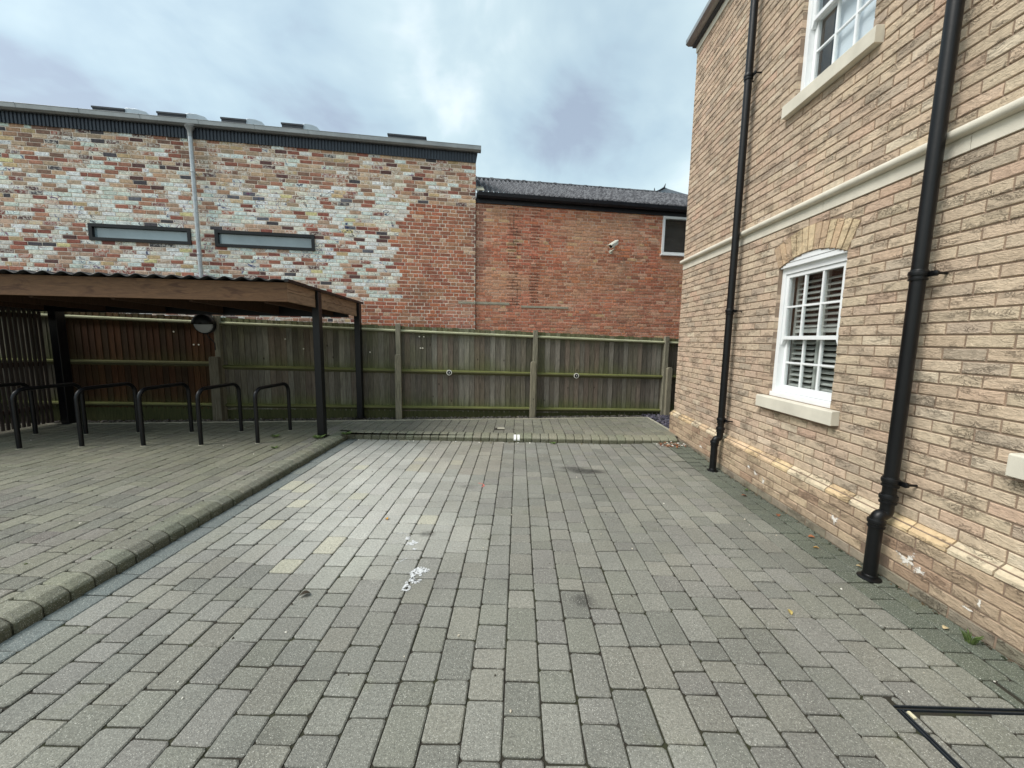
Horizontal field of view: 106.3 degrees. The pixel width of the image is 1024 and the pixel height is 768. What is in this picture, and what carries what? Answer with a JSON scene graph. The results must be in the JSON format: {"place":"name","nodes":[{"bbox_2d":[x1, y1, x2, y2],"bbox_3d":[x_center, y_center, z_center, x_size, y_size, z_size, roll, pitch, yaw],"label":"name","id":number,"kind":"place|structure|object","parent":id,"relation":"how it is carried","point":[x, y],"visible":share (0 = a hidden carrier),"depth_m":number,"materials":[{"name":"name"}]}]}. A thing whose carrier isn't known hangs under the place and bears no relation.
{"place":"outdoors","nodes":[
{"label":"outdoors","id":0,"kind":"place"},
{"bbox_2d":[5,413,669,428],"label":"slate gravel","id":1,"kind":"structure","parent":0,"point":[663,419],"depth_m":7.21,"materials":[{"name":"grey gravel"}]},
{"bbox_2d":[0,418,676,603],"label":"raised paving","id":2,"kind":"structure","parent":0,"point":[46,493],"depth_m":4.19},
{"bbox_2d":[0,382,39,434],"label":"bike stand","id":3,"kind":"object","parent":2,"relation":"on","point":[33,412],"visible":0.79,"depth_m":5.54,"materials":[{"name":"black metal"}]},
{"bbox_2d":[10,382,89,449],"bbox_3d":[-6.269,0.405,5.232,0.068,0.800,0.827,1,7,1],"label":"bike stand","id":4,"kind":"object","parent":2,"relation":"on","point":[14,413],"visible":0.83,"depth_m":4.95,"materials":[{"name":"black metal"}]},
{"bbox_2d":[73,382,139,446],"bbox_3d":[-5.622,0.399,5.365,0.068,0.800,0.827,1,7,1],"label":"bike stand","id":5,"kind":"object","parent":2,"relation":"on","point":[78,392],"visible":0.91,"depth_m":5.03,"materials":[{"name":"black metal"}]},
{"bbox_2d":[136,382,194,445],"bbox_3d":[-4.889,0.401,5.441,0.068,0.800,0.827,1,7,1],"label":"bike stand","id":6,"kind":"object","parent":2,"relation":"on","point":[140,413],"visible":0.96,"depth_m":5.17,"materials":[{"name":"black metal"}]},
{"bbox_2d":[0,269,366,437],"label":"bike shelter","id":7,"kind":"object","parent":2,"relation":"on","point":[56,295],"visible":0.98,"depth_m":5.60,"materials":[{"name":"brown wood"}]},
{"bbox_2d":[195,382,243,445],"bbox_3d":[-4.181,0.403,5.516,0.068,0.800,0.827,1,7,1],"label":"bike stand","id":8,"kind":"object","parent":2,"relation":"on","point":[198,412],"visible":1,"depth_m":5.23,"materials":[{"name":"black metal"}]},
{"bbox_2d":[253,382,291,443],"bbox_3d":[-3.502,0.398,5.644,0.068,0.800,0.827,1,7,1],"label":"bike stand","id":9,"kind":"object","parent":2,"relation":"on","point":[255,408],"visible":0.98,"depth_m":5.34,"materials":[{"name":"black metal"}]},
{"bbox_2d":[313,434,325,438],"bbox_3d":[-2.827,0.772,5.611,0.172,0.045,0.206,1,7,1],"label":"weed","id":10,"kind":"object","parent":2,"relation":"on","point":[318,436],"visible":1,"depth_m":5.63,"materials":[{"name":"green plant"}]},
{"bbox_2d":[0,0,708,193],"label":"sky","id":11,"kind":"structure","parent":0,"point":[579,92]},
{"bbox_2d":[0,439,1023,767],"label":"parking bay paving","id":12,"kind":"structure","parent":0,"point":[156,715],"depth_m":2.04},
{"bbox_2d":[0,430,677,643],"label":"kerb","id":13,"kind":"structure","parent":12,"relation":"on","point":[28,608],"depth_m":3.11,"materials":[{"name":"grey concrete"}]},
{"bbox_2d":[397,533,417,562],"bbox_3d":[-0.797,1.238,2.938,0.162,0.001,0.434,-1,7,-15],"label":"paint spill","id":14,"kind":"object","parent":12,"relation":"on","point":[410,543],"visible":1,"depth_m":2.98,"materials":[{"name":"white paint"}]},
{"bbox_2d":[402,567,429,590],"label":"bird droppings","id":15,"kind":"object","parent":12,"relation":"on","point":[420,570],"visible":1,"depth_m":2.58,"materials":[{"name":"white"}]},
{"bbox_2d":[24,439,995,712],"bbox_3d":[-2.269,1.094,3.559,9.209,0.114,4.802,1,7,1],"label":"scattered grit","id":16,"kind":"object","parent":12,"relation":"on","point":[458,635],"visible":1,"depth_m":2.47,"materials":[{"name":"grey gravel"}]},
{"bbox_2d":[658,441,687,447],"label":"leaf litter","id":17,"kind":"object","parent":12,"relation":"on","point":[669,445],"visible":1,"depth_m":5.70,"materials":[{"name":"beige plant"}]},
{"bbox_2d":[669,0,1023,667],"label":"brick house","id":18,"kind":"structure","parent":12,"relation":"on","point":[850,372],"depth_m":2.81,"materials":[{"name":"brick"}]},
{"bbox_2d":[755,248,847,425],"bbox_3d":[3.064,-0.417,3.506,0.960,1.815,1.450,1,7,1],"label":"window","id":19,"kind":"structure","parent":18,"relation":"in","point":[824,273],"depth_m":3.60,"materials":[{"name":"white paint"}]},
{"bbox_2d":[781,0,884,119],"bbox_3d":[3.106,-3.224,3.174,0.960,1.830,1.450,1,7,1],"label":"window","id":20,"kind":"structure","parent":18,"relation":"in","point":[854,37],"depth_m":3.29,"materials":[{"name":"white paint"}]},
{"bbox_2d":[1005,453,1023,479],"bbox_3d":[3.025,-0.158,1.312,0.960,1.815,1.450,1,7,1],"label":"window","id":21,"kind":"structure","parent":18,"relation":"in","point":[1015,463],"depth_m":1.94,"materials":[{"name":"white paint"}]},
{"bbox_2d":[678,440,1023,670],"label":"wall foot debris","id":22,"kind":"object","parent":12,"relation":"on","point":[990,648],"depth_m":2.60,"materials":[{"name":"stone"}]},
{"bbox_2d":[893,705,1023,767],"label":"recessed cover","id":23,"kind":"object","parent":12,"relation":"on","point":[931,740],"visible":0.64,"depth_m":1.68,"materials":[{"name":"metal"}]},
{"bbox_2d":[959,628,983,644],"bbox_3d":[2.465,1.362,2.059,0.070,0.066,0.080,1,7,1],"label":"grass tuft","id":24,"kind":"object","parent":12,"relation":"on","point":[968,638],"visible":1,"depth_m":2.06,"materials":[{"name":"green plant"}]},
{"label":"gravel bed","id":25,"kind":"structure","parent":0,"visible":0},
{"bbox_2d":[5,417,668,430],"bbox_3d":[-4.320,0.783,6.121,14.192,0.158,1.081,0,7,-7],"label":"edging","id":26,"kind":"object","parent":25,"relation":"on","point":[371,420],"visible":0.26,"depth_m":6.81,"materials":[{"name":"concrete"}]},
{"label":"ground","id":27,"kind":"structure","parent":0,"visible":0},
{"bbox_2d":[0,101,480,329],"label":"painted brick building","id":28,"kind":"structure","parent":27,"relation":"on","point":[382,229],"depth_m":7.49,"materials":[{"name":"brick"}]},
{"bbox_2d":[87,223,191,244],"bbox_3d":[-7.040,-2.844,7.319,1.700,0.304,0.112,0,7,-9],"label":"window","id":29,"kind":"structure","parent":28,"relation":"in","point":[96,231],"depth_m":7.29,"materials":[{"name":"grey glass"}]},
{"bbox_2d":[214,229,314,250],"bbox_3d":[-4.890,-2.848,7.657,1.820,0.316,0.112,0,7,-9],"label":"window","id":30,"kind":"structure","parent":28,"relation":"in","point":[223,238],"depth_m":7.63,"materials":[{"name":"grey glass"}]},
{"bbox_2d":[0,310,678,423],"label":"timber fence","id":31,"kind":"object","parent":27,"relation":"on","point":[496,373],"visible":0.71,"depth_m":7.11,"materials":[{"name":"wood"}]},
{"bbox_2d":[191,315,216,349],"bbox_3d":[-5.249,-0.904,6.582,0.344,0.650,0.290,1,7,1],"label":"bulkhead lamp","id":32,"kind":"object","parent":31,"relation":"attached to","point":[205,324],"visible":0.95,"depth_m":6.49,"materials":[{"name":"black plastic"}]},
{"bbox_2d":[458,176,687,338],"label":"red brick building","id":33,"kind":"structure","parent":27,"relation":"on","point":[546,262],"depth_m":8.72,"materials":[{"name":"brick"}]},
{"bbox_2d":[608,240,618,253],"bbox_3d":[2.225,-3.103,8.628,0.318,0.291,0.206,-6,9,-45],"label":"security camera","id":34,"kind":"object","parent":33,"relation":"attached to","point":[613,244],"visible":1,"depth_m":8.58,"materials":[{"name":"white plastic"}]},
{"bbox_2d":[660,216,686,256],"bbox_3d":[3.827,-3.443,9.016,0.751,0.885,0.200,0,7,-9],"label":"window","id":35,"kind":"structure","parent":33,"relation":"in","point":[673,228],"depth_m":9.08,"materials":[{"name":"white paint"}]}
]}

